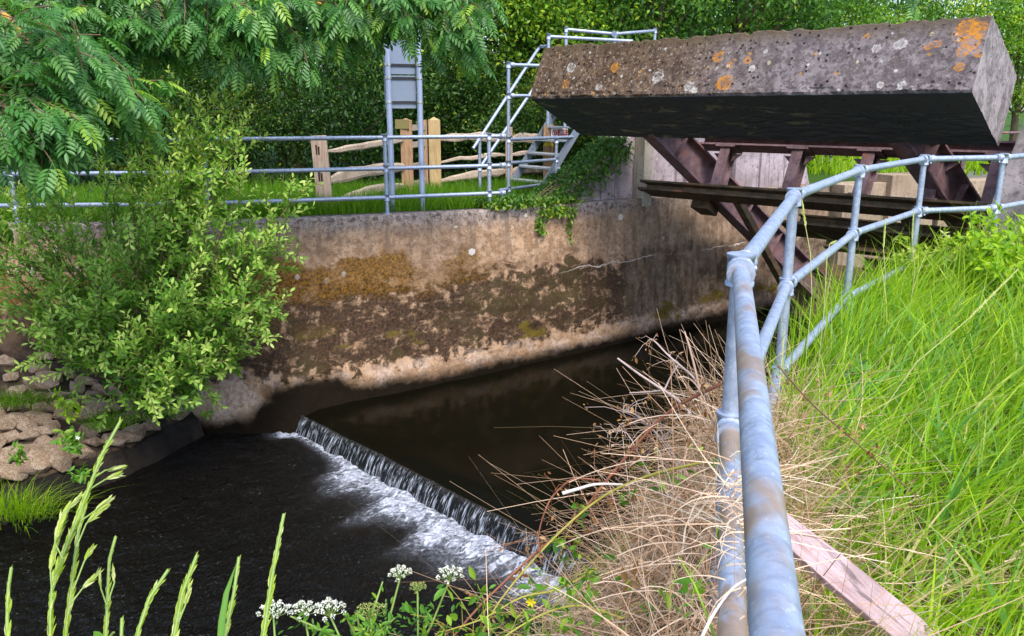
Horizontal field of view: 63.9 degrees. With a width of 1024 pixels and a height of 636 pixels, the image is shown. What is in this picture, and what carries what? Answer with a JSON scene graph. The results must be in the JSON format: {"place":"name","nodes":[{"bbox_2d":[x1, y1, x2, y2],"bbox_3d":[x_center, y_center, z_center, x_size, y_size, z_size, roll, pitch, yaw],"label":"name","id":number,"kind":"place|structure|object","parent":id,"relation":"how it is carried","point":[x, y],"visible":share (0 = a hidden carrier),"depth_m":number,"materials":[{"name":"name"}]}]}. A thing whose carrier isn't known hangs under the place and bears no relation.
{"place":"outdoors","nodes":[
{"label":"outdoors","id":0,"kind":"place"},
{"bbox_2d":[63,496,114,635],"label":"grass spike","id":1,"kind":"object","parent":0,"point":[73,583],"depth_m":1.06,"materials":[{"name":"plant"}]},
{"bbox_2d":[0,324,192,490],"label":"stone slope","id":2,"kind":"structure","parent":0,"point":[11,345],"depth_m":10.40,"materials":[{"name":"stone"}]},
{"bbox_2d":[0,418,15,431],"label":"stone","id":3,"kind":"object","parent":2,"relation":"on","point":[7,424],"visible":0.83,"depth_m":9.44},
{"bbox_2d":[0,463,28,480],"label":"stone","id":4,"kind":"object","parent":2,"relation":"on","point":[7,470],"visible":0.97,"depth_m":8.87,"materials":[{"name":"stone"}]},
{"bbox_2d":[8,441,28,465],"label":"bramble plant","id":5,"kind":"object","parent":2,"relation":"on","point":[19,454],"visible":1,"depth_m":8.66,"materials":[{"name":"green plant"}]},
{"bbox_2d":[4,412,38,431],"bbox_3d":[-5.742,1.221,9.627,0.393,0.178,0.262,27,7,7],"label":"stone","id":6,"kind":"object","parent":2,"relation":"on","point":[24,422],"visible":0.7,"depth_m":9.56,"materials":[{"name":"stone"}]},
{"bbox_2d":[11,462,37,474],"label":"stone","id":7,"kind":"object","parent":2,"relation":"on","point":[24,468],"visible":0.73,"depth_m":9.02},
{"bbox_2d":[19,429,41,440],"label":"stone","id":8,"kind":"object","parent":2,"relation":"on","point":[29,435],"visible":0.92,"depth_m":9.43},
{"bbox_2d":[22,376,45,390],"bbox_3d":[-5.970,0.816,10.262,0.297,0.194,0.312,27,-21,-31],"label":"stone","id":9,"kind":"object","parent":2,"relation":"on","point":[37,385],"visible":0.69,"depth_m":10.16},
{"bbox_2d":[21,449,50,472],"bbox_3d":[-5.317,1.601,9.197,0.332,0.146,0.252,35,6,10],"label":"stone","id":10,"kind":"object","parent":2,"relation":"on","point":[37,461],"visible":0.94,"depth_m":9.13,"materials":[{"name":"stone"}]},
{"bbox_2d":[23,411,55,424],"bbox_3d":[-5.641,1.186,9.792,0.415,0.178,0.215,-8,7,-35],"label":"stone","id":11,"kind":"object","parent":2,"relation":"on","point":[38,417],"visible":0.62,"depth_m":9.72,"materials":[{"name":"stone"}]},
{"bbox_2d":[31,424,58,435],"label":"stone","id":12,"kind":"object","parent":2,"relation":"on","point":[46,429],"visible":0.69,"depth_m":9.54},
{"bbox_2d":[35,370,59,391],"bbox_3d":[-5.856,0.808,10.356,0.429,0.201,0.237,24,11,24],"label":"stone","id":13,"kind":"object","parent":2,"relation":"on","point":[49,383],"visible":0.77,"depth_m":10.30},
{"bbox_2d":[33,435,62,450],"bbox_3d":[-5.340,1.466,9.450,0.330,0.130,0.180,34,30,2],"label":"stone","id":14,"kind":"object","parent":2,"relation":"on","point":[45,440],"visible":0.67,"depth_m":9.41,"materials":[{"name":"stone"}]},
{"bbox_2d":[0,383,105,418],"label":"grass tuft","id":15,"kind":"object","parent":2,"relation":"on","point":[14,398],"visible":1,"depth_m":9.67,"materials":[{"name":"plant"}]},
{"bbox_2d":[0,469,117,536],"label":"grass tuft","id":16,"kind":"object","parent":2,"relation":"on","point":[23,508],"visible":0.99,"depth_m":8.33,"materials":[{"name":"plant"}]},
{"bbox_2d":[46,450,72,472],"bbox_3d":[-5.155,1.616,9.313,0.338,0.187,0.242,20,-9,38],"label":"stone","id":17,"kind":"object","parent":2,"relation":"on","point":[59,461],"visible":0.88,"depth_m":9.23,"materials":[{"name":"stone"}]},
{"bbox_2d":[49,425,84,454],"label":"bramble plant","id":18,"kind":"object","parent":2,"relation":"on","point":[74,446],"visible":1,"depth_m":8.92,"materials":[{"name":"green plant"}]},
{"bbox_2d":[52,387,84,424],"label":"bramble plant","id":19,"kind":"object","parent":2,"relation":"on","point":[67,411],"visible":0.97,"depth_m":9.28,"materials":[{"name":"green plant"}]},
{"bbox_2d":[66,461,91,483],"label":"bramble plant","id":20,"kind":"object","parent":2,"relation":"on","point":[82,477],"visible":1,"depth_m":8.72,"materials":[{"name":"green plant"}]},
{"bbox_2d":[59,405,151,431],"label":"grass tuft","id":21,"kind":"object","parent":2,"relation":"on","point":[110,423],"visible":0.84,"depth_m":9.58,"materials":[{"name":"plant"}]},
{"bbox_2d":[101,433,125,446],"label":"stone","id":22,"kind":"object","parent":2,"relation":"on","point":[118,441],"visible":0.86,"depth_m":9.80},
{"bbox_2d":[110,430,141,442],"bbox_3d":[-4.720,1.443,10.001,0.389,0.154,0.241,12,-8,-29],"label":"stone","id":23,"kind":"object","parent":2,"relation":"on","point":[129,436],"visible":0.8,"depth_m":9.94,"materials":[{"name":"stone"}]},
{"bbox_2d":[0,65,322,431],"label":"willow shrub","id":24,"kind":"object","parent":2,"relation":"on","point":[154,381],"visible":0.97,"depth_m":9.21,"materials":[{"name":"green plant"}]},
{"bbox_2d":[0,171,542,221],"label":"grass","id":25,"kind":"structure","parent":0,"point":[378,206],"depth_m":12.76,"materials":[{"name":"plant"}]},
{"bbox_2d":[0,431,582,635],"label":"water","id":26,"kind":"structure","parent":0,"point":[220,503],"depth_m":8.14,"materials":[{"name":"liquid"}]},
{"bbox_2d":[295,415,604,589],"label":"water","id":27,"kind":"structure","parent":0,"point":[473,517],"depth_m":8.97,"materials":[{"name":"liquid"}]},
{"bbox_2d":[0,112,1023,216],"bbox_3d":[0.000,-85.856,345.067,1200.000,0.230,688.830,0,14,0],"label":"ground","id":28,"kind":"structure","parent":0,"point":[813,178],"depth_m":19.48,"materials":[{"name":"plant"}]},
{"bbox_2d":[0,0,169,193],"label":"bush","id":29,"kind":"object","parent":28,"relation":"on","point":[82,177],"visible":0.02,"depth_m":16.43,"materials":[{"name":"green plant"}]},
{"bbox_2d":[62,0,287,187],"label":"bush","id":30,"kind":"object","parent":28,"relation":"on","point":[121,167],"visible":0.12,"depth_m":16.38,"materials":[{"name":"green plant"}]},
{"bbox_2d":[140,18,347,187],"bbox_3d":[-5.156,-4.184,16.440,4.291,4.533,4.399,-5,15,-18],"label":"bush","id":31,"kind":"object","parent":28,"relation":"on","point":[255,115],"visible":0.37,"depth_m":15.88,"materials":[{"name":"green plant"}]},
{"bbox_2d":[196,3,369,173],"bbox_3d":[-5.263,-8.655,19.070,8.152,11.141,7.836,-6,16,-24],"label":"tree","id":32,"kind":"object","parent":28,"relation":"on","point":[294,30],"depth_m":19.65,"materials":[{"name":"green plant"}]},
{"bbox_2d":[216,14,484,187],"bbox_3d":[-3.424,-4.318,16.942,5.145,5.127,5.603,-13,19,-42],"label":"bush","id":33,"kind":"object","parent":28,"relation":"on","point":[348,112],"visible":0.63,"depth_m":16.04,"materials":[{"name":"green plant"}]},
{"bbox_2d":[311,135,404,206],"bbox_3d":[-2.359,-2.350,13.507,0.303,1.340,2.403,8,16,30],"label":"cleft fence","id":34,"kind":"object","parent":28,"relation":"on","point":[320,154],"visible":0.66,"depth_m":12.85,"materials":[{"name":"brown wood"}]},
{"bbox_2d":[276,5,513,179],"bbox_3d":[-3.541,-5.349,19.950,6.541,6.005,6.930,-9,17,-33],"label":"bush","id":35,"kind":"object","parent":28,"relation":"on","point":[379,149],"visible":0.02,"depth_m":18.96,"materials":[{"name":"green plant"}]},
{"bbox_2d":[383,35,424,210],"bbox_3d":[-1.598,-2.887,12.264,0.561,2.780,0.120,-5,15,-18],"label":"sign board","id":36,"kind":"object","parent":28,"relation":"on","point":[400,91],"visible":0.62,"depth_m":12.16,"materials":[{"name":"grey paint"}]},
{"bbox_2d":[296,0,519,177],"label":"tree","id":37,"kind":"object","parent":28,"relation":"on","point":[442,100],"visible":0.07,"depth_m":17.98,"materials":[{"name":"green plant"}]},
{"bbox_2d":[395,117,440,189],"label":"wooden gate","id":38,"kind":"structure","parent":28,"relation":"on","point":[405,126],"depth_m":15.34,"materials":[{"name":"brown wood"}]},
{"bbox_2d":[299,36,572,181],"bbox_3d":[-1.542,-4.536,18.350,6.714,3.996,6.502,-7,16,-27],"label":"bush","id":39,"kind":"object","parent":28,"relation":"on","point":[452,90],"visible":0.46,"depth_m":17.75,"materials":[{"name":"green plant"}]},
{"bbox_2d":[0,0,919,207],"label":"ash tree","id":40,"kind":"object","parent":28,"relation":"on","point":[62,81],"visible":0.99,"depth_m":8.52,"materials":[{"name":"green plant"}]},
{"bbox_2d":[440,127,542,181],"bbox_3d":[-0.138,-3.154,16.583,2.711,1.380,0.327,-7,16,-26],"label":"cleft fence","id":41,"kind":"object","parent":28,"relation":"on","point":[474,173],"visible":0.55,"depth_m":16.38,"materials":[{"name":"brown wood"}]},
{"bbox_2d":[399,37,605,178],"bbox_3d":[0.382,-4.275,17.901,5.203,3.730,5.074,8,16,27],"label":"bush","id":42,"kind":"object","parent":28,"relation":"on","point":[529,125],"visible":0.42,"depth_m":17.60,"materials":[{"name":"green plant"}]},
{"bbox_2d":[422,3,609,173],"bbox_3d":[-0.144,-5.683,20.665,7.226,5.551,6.467,-12,18,-39],"label":"bush","id":43,"kind":"object","parent":28,"relation":"on","point":[509,46],"visible":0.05,"depth_m":19.46,"materials":[{"name":"green plant"}]},
{"bbox_2d":[498,62,573,195],"bbox_3d":[0.775,-3.344,14.724,0.720,2.320,2.757,9,17,31],"label":"landing railing","id":44,"kind":"object","parent":28,"relation":"on","point":[509,139],"visible":0.88,"depth_m":14.14,"materials":[{"name":"metal"}]},
{"bbox_2d":[543,125,567,178],"bbox_3d":[0.881,-3.280,16.794,0.500,1.320,0.230,0,14,0],"label":"warning sign","id":45,"kind":"object","parent":28,"relation":"on","point":[547,147],"visible":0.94,"depth_m":16.63,"materials":[{"name":"wood"}]},
{"bbox_2d":[472,26,656,190],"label":"steel staircase","id":46,"kind":"structure","parent":28,"relation":"on","point":[565,149],"depth_m":15.68,"materials":[{"name":"metal"}]},
{"bbox_2d":[447,0,693,165],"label":"tree","id":47,"kind":"object","parent":28,"relation":"on","point":[549,18],"visible":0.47,"depth_m":18.21,"materials":[{"name":"green plant"}]},
{"bbox_2d":[481,0,716,164],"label":"bush","id":48,"kind":"object","parent":28,"relation":"on","point":[621,28],"visible":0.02,"depth_m":20.00,"materials":[{"name":"green plant"}]},
{"bbox_2d":[510,0,780,62],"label":"tree","id":49,"kind":"object","parent":28,"relation":"on","point":[646,12],"visible":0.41,"depth_m":18.35,"materials":[{"name":"green plant"}]},
{"bbox_2d":[548,136,808,200],"bbox_3d":[3.031,-2.983,15.662,6.944,1.500,1.350,-10,17,-33],"label":"abutment","id":50,"kind":"object","parent":28,"relation":"on","point":[750,169],"visible":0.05,"depth_m":14.84,"materials":[{"name":"concrete"}]},
{"bbox_2d":[470,136,634,245],"bbox_3d":[0.678,-2.126,13.566,3.067,1.806,1.092,-11,18,-37],"label":"ivy plant","id":51,"kind":"object","parent":50,"relation":"on","point":[544,195],"visible":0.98,"depth_m":13.61,"materials":[{"name":"green plant"}]},
{"bbox_2d":[633,137,652,206],"bbox_3d":[2.274,-2.645,14.202,0.200,1.400,0.255,-10,17,-33],"label":"pilaster","id":52,"kind":"object","parent":50,"relation":"on","point":[643,161],"visible":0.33,"depth_m":14.13,"materials":[{"name":"concrete"}]},
{"bbox_2d":[630,0,873,40],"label":"tree","id":53,"kind":"object","parent":28,"relation":"on","point":[759,14],"visible":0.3,"depth_m":20.15,"materials":[{"name":"green plant"}]},
{"bbox_2d":[724,0,932,163],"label":"tree","id":54,"kind":"object","parent":28,"relation":"on","point":[877,16],"visible":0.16,"depth_m":22.36,"materials":[{"name":"green plant"}]},
{"bbox_2d":[825,0,1020,159],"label":"tree","id":55,"kind":"object","parent":28,"relation":"on","point":[929,10],"visible":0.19,"depth_m":23.26,"materials":[{"name":"green plant"}]},
{"bbox_2d":[948,0,1023,140],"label":"tree","id":56,"kind":"object","parent":28,"relation":"on","point":[1016,57],"visible":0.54,"depth_m":26.20,"materials":[{"name":"green plant"}]},
{"bbox_2d":[52,0,1023,177],"label":"sky","id":57,"kind":"structure","parent":0,"point":[970,175],"materials":[{"name":"white"}]},
{"bbox_2d":[305,312,814,568],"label":"water","id":58,"kind":"structure","parent":0,"point":[444,434],"depth_m":10.71,"materials":[{"name":"liquid"}]},
{"bbox_2d":[556,194,1023,635],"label":"bank","id":59,"kind":"structure","parent":0,"point":[989,500],"depth_m":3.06,"materials":[{"name":"plant"}]},
{"bbox_2d":[4,565,12,635],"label":"grass spike","id":60,"kind":"object","parent":59,"relation":"on","point":[7,627],"depth_m":1.03,"materials":[{"name":"plant"}]},
{"bbox_2d":[47,417,127,635],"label":"grass spike","id":61,"kind":"object","parent":59,"relation":"on","point":[55,573],"depth_m":1.04,"materials":[{"name":"plant"}]},
{"bbox_2d":[98,535,116,635],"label":"grass spike","id":62,"kind":"object","parent":59,"relation":"on","point":[107,601],"depth_m":1.11,"materials":[{"name":"plant"}]},
{"bbox_2d":[135,569,169,635],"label":"grass spike","id":63,"kind":"object","parent":59,"relation":"on","point":[153,592],"depth_m":0.98,"materials":[{"name":"plant"}]},
{"bbox_2d":[171,552,198,635],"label":"grass spike","id":64,"kind":"object","parent":59,"relation":"on","point":[179,607],"depth_m":1.01,"materials":[{"name":"plant"}]},
{"bbox_2d":[217,563,236,635],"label":"tall grass","id":65,"kind":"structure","parent":59,"relation":"on","point":[222,620],"depth_m":0.96,"materials":[{"name":"plant"}]},
{"bbox_2d":[224,555,240,635],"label":"grass spike","id":66,"kind":"object","parent":59,"relation":"on","point":[231,605],"depth_m":1.01,"materials":[{"name":"plant"}]},
{"bbox_2d":[260,514,285,635],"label":"grass spike","id":67,"kind":"object","parent":59,"relation":"on","point":[268,603],"depth_m":1.01,"materials":[{"name":"plant"}]},
{"bbox_2d":[255,599,293,635],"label":"umbel flower","id":68,"kind":"object","parent":59,"relation":"on","point":[274,616],"visible":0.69,"depth_m":1.90,"materials":[{"name":"white plant"}]},
{"bbox_2d":[289,600,318,635],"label":"umbel flower","id":69,"kind":"object","parent":59,"relation":"on","point":[305,613],"visible":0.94,"depth_m":1.95,"materials":[{"name":"white plant"}]},
{"bbox_2d":[314,597,361,635],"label":"umbel flower","id":70,"kind":"object","parent":59,"relation":"on","point":[331,614],"visible":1,"depth_m":1.90,"materials":[{"name":"white plant"}]},
{"bbox_2d":[290,582,394,635],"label":"ferny plant","id":71,"kind":"object","parent":59,"relation":"on","point":[353,629],"visible":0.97,"depth_m":1.92,"materials":[{"name":"green plant"}]},
{"bbox_2d":[355,601,386,635],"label":"umbel flower","id":72,"kind":"object","parent":59,"relation":"on","point":[370,615],"visible":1,"depth_m":1.95,"materials":[{"name":"green plant"}]},
{"bbox_2d":[357,564,411,635],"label":"umbel flower","id":73,"kind":"object","parent":59,"relation":"on","point":[399,577],"visible":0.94,"depth_m":2.05,"materials":[{"name":"white plant"}]},
{"bbox_2d":[393,581,431,635],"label":"umbel flower","id":74,"kind":"object","parent":59,"relation":"on","point":[416,588],"visible":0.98,"depth_m":2.00,"materials":[{"name":"green plant"}]},
{"bbox_2d":[410,565,464,635],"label":"umbel flower","id":75,"kind":"object","parent":59,"relation":"on","point":[441,600],"visible":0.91,"depth_m":2.05,"materials":[{"name":"white plant"}]},
{"bbox_2d":[402,543,631,635],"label":"bramble cane","id":76,"kind":"object","parent":59,"relation":"on","point":[407,607],"visible":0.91,"depth_m":2.06,"materials":[{"name":"green plant"}]},
{"bbox_2d":[499,443,605,563],"bbox_3d":[0.140,0.543,2.334,0.361,0.278,0.158,-9,17,-31],"label":"bramble cane","id":77,"kind":"object","parent":59,"relation":"on","point":[552,517],"visible":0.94,"depth_m":2.32,"materials":[{"name":"brown plant"}]},
{"bbox_2d":[434,377,723,635],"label":"bramble cane","id":78,"kind":"object","parent":59,"relation":"on","point":[518,570],"visible":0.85,"depth_m":2.39,"materials":[{"name":"brown plant"}]},
{"bbox_2d":[578,380,787,635],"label":"leaf litter","id":79,"kind":"object","parent":59,"relation":"on","point":[697,487],"visible":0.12,"depth_m":2.44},
{"bbox_2d":[351,254,1023,635],"bbox_3d":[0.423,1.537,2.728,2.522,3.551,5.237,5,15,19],"label":"dry grass","id":80,"kind":"structure","parent":59,"relation":"on","point":[635,540],"depth_m":2.59,"materials":[{"name":"plant"}]},
{"bbox_2d":[451,576,657,635],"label":"bramble cane","id":81,"kind":"object","parent":80,"relation":"on","point":[485,620],"visible":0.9,"depth_m":1.98,"materials":[{"name":"green plant"}]},
{"bbox_2d":[436,445,719,635],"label":"bramble cane","id":82,"kind":"object","parent":80,"relation":"on","point":[556,542],"visible":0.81,"depth_m":2.27,"materials":[{"name":"green plant"}]},
{"bbox_2d":[562,483,622,494],"bbox_3d":[0.232,0.476,2.312,0.186,0.034,0.029,-4,15,-15],"label":"dead cane","id":83,"kind":"object","parent":82,"relation":"attached to","point":[580,488],"visible":1,"depth_m":2.30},
{"bbox_2d":[620,561,653,591],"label":"dead leaf","id":84,"kind":"object","parent":80,"relation":"on","point":[624,576],"visible":0.88,"depth_m":1.89,"materials":[{"name":"plant"}]},
{"bbox_2d":[556,376,719,635],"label":"straw bundle","id":85,"kind":"object","parent":80,"relation":"on","point":[676,593],"visible":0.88,"depth_m":1.83,"materials":[{"name":"plant"}]},
{"bbox_2d":[593,421,685,508],"bbox_3d":[0.383,0.442,2.470,0.342,0.230,0.181,8,16,28],"label":"dead cane","id":86,"kind":"object","parent":80,"relation":"on","point":[633,444],"visible":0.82,"depth_m":2.48,"materials":[{"name":"brown plant"}]},
{"bbox_2d":[583,394,701,501],"bbox_3d":[0.432,0.383,2.588,0.409,0.291,0.164,12,18,38],"label":"dead cane","id":87,"kind":"object","parent":80,"relation":"on","point":[647,424],"visible":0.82,"depth_m":2.57,"materials":[{"name":"brown plant"}]},
{"bbox_2d":[617,358,690,414],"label":"dead branch","id":88,"kind":"object","parent":80,"relation":"on","point":[655,384],"visible":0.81,"depth_m":2.86,"materials":[{"name":"wood"}]},
{"bbox_2d":[631,333,723,416],"bbox_3d":[0.555,0.208,2.873,0.198,0.236,0.360,-7,16,-27],"label":"dead branch","id":89,"kind":"object","parent":80,"relation":"on","point":[681,366],"visible":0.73,"depth_m":2.88,"materials":[{"name":"wood"}]},
{"bbox_2d":[652,526,718,635],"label":"cleavers plant","id":90,"kind":"object","parent":80,"relation":"on","point":[697,588],"visible":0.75,"depth_m":1.61,"materials":[{"name":"green plant"}]},
{"bbox_2d":[770,363,920,511],"bbox_3d":[1.022,0.353,2.551,0.117,0.346,0.520,-11,18,-37],"label":"bramble cane","id":91,"kind":"object","parent":80,"relation":"on","point":[842,430],"visible":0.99,"depth_m":2.50,"materials":[{"name":"brown plant"}]},
{"bbox_2d":[505,278,892,635],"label":"grass","id":92,"kind":"structure","parent":59,"relation":"on","point":[622,550],"depth_m":5.13,"materials":[{"name":"plant"}]},
{"bbox_2d":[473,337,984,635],"bbox_3d":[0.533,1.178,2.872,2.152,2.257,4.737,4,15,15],"label":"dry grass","id":93,"kind":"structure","parent":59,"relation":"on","point":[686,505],"depth_m":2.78,"materials":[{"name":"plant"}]},
{"bbox_2d":[801,199,811,406],"bbox_3d":[1.406,-0.007,3.986,0.017,1.130,0.126,-7,16,-24],"label":"grass spike","id":94,"kind":"object","parent":59,"relation":"on","point":[804,217],"depth_m":3.90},
{"bbox_2d":[741,490,939,635],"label":"plank","id":95,"kind":"object","parent":59,"relation":"on","point":[857,587],"visible":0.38,"depth_m":2.04,"materials":[{"name":"wood"}]},
{"bbox_2d":[833,354,880,407],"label":"dock plant","id":96,"kind":"object","parent":59,"relation":"on","point":[860,366],"visible":0.38,"depth_m":4.06,"materials":[{"name":"green plant"}]},
{"bbox_2d":[706,153,1023,635],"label":"bank railing","id":97,"kind":"object","parent":59,"relation":"on","point":[771,604],"visible":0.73,"depth_m":1.57,"materials":[{"name":"metal"}]},
{"bbox_2d":[701,578,745,635],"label":"dead cane","id":98,"kind":"object","parent":97,"relation":"attached to","point":[714,612],"visible":0.75,"depth_m":1.41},
{"bbox_2d":[886,227,975,286],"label":"tall weed","id":99,"kind":"object","parent":59,"relation":"on","point":[936,249],"visible":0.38,"depth_m":6.85,"materials":[{"name":"plant"}]},
{"bbox_2d":[869,268,1018,464],"bbox_3d":[1.801,0.206,3.431,0.620,0.816,0.018,-4,15,-14],"label":"grass spike","id":100,"kind":"object","parent":59,"relation":"on","point":[988,298],"depth_m":3.40,"materials":[{"name":"plant"}]},
{"bbox_2d":[943,200,1023,289],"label":"tall weed","id":101,"kind":"object","parent":59,"relation":"on","point":[976,243],"visible":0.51,"depth_m":6.50,"materials":[{"name":"green plant"}]},
{"bbox_2d":[967,237,1023,303],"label":"tall weed","id":102,"kind":"object","parent":59,"relation":"on","point":[992,266],"visible":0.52,"depth_m":6.10,"materials":[{"name":"green plant"}]},
{"bbox_2d":[969,212,1023,266],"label":"tall weed","id":103,"kind":"object","parent":59,"relation":"on","point":[1010,226],"visible":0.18,"depth_m":6.95,"materials":[{"name":"green plant"}]},
{"bbox_2d":[806,155,989,175],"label":"grass","id":104,"kind":"structure","parent":0,"point":[840,165],"depth_m":20.73,"materials":[{"name":"plant"}]},
{"label":"riverbed","id":105,"kind":"structure","parent":0,"visible":0},
{"bbox_2d":[0,414,203,524],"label":"toe kerb","id":106,"kind":"structure","parent":105,"relation":"on","point":[159,445],"depth_m":9.83,"materials":[{"name":"black concrete"}]},
{"bbox_2d":[0,183,829,433],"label":"river wall","id":107,"kind":"structure","parent":105,"relation":"on","point":[378,304],"depth_m":12.40,"materials":[{"name":"concrete"}]},
{"bbox_2d":[0,133,505,223],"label":"wall railing","id":108,"kind":"object","parent":107,"relation":"on","point":[385,168],"depth_m":11.86,"materials":[{"name":"metal"}]},
{"bbox_2d":[827,172,986,266],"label":"wall","id":109,"kind":"structure","parent":105,"relation":"on","point":[902,184],"depth_m":18.09,"materials":[{"name":"brown concrete"}]},
{"bbox_2d":[982,123,1023,249],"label":"pier","id":110,"kind":"structure","parent":105,"relation":"on","point":[1013,184],"depth_m":8.96,"materials":[{"name":"grey concrete"}]},
{"bbox_2d":[530,15,1016,316],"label":"sluice gate","id":111,"kind":"structure","parent":110,"relation":"attached to","point":[872,94],"depth_m":10.98,"materials":[{"name":"concrete"}]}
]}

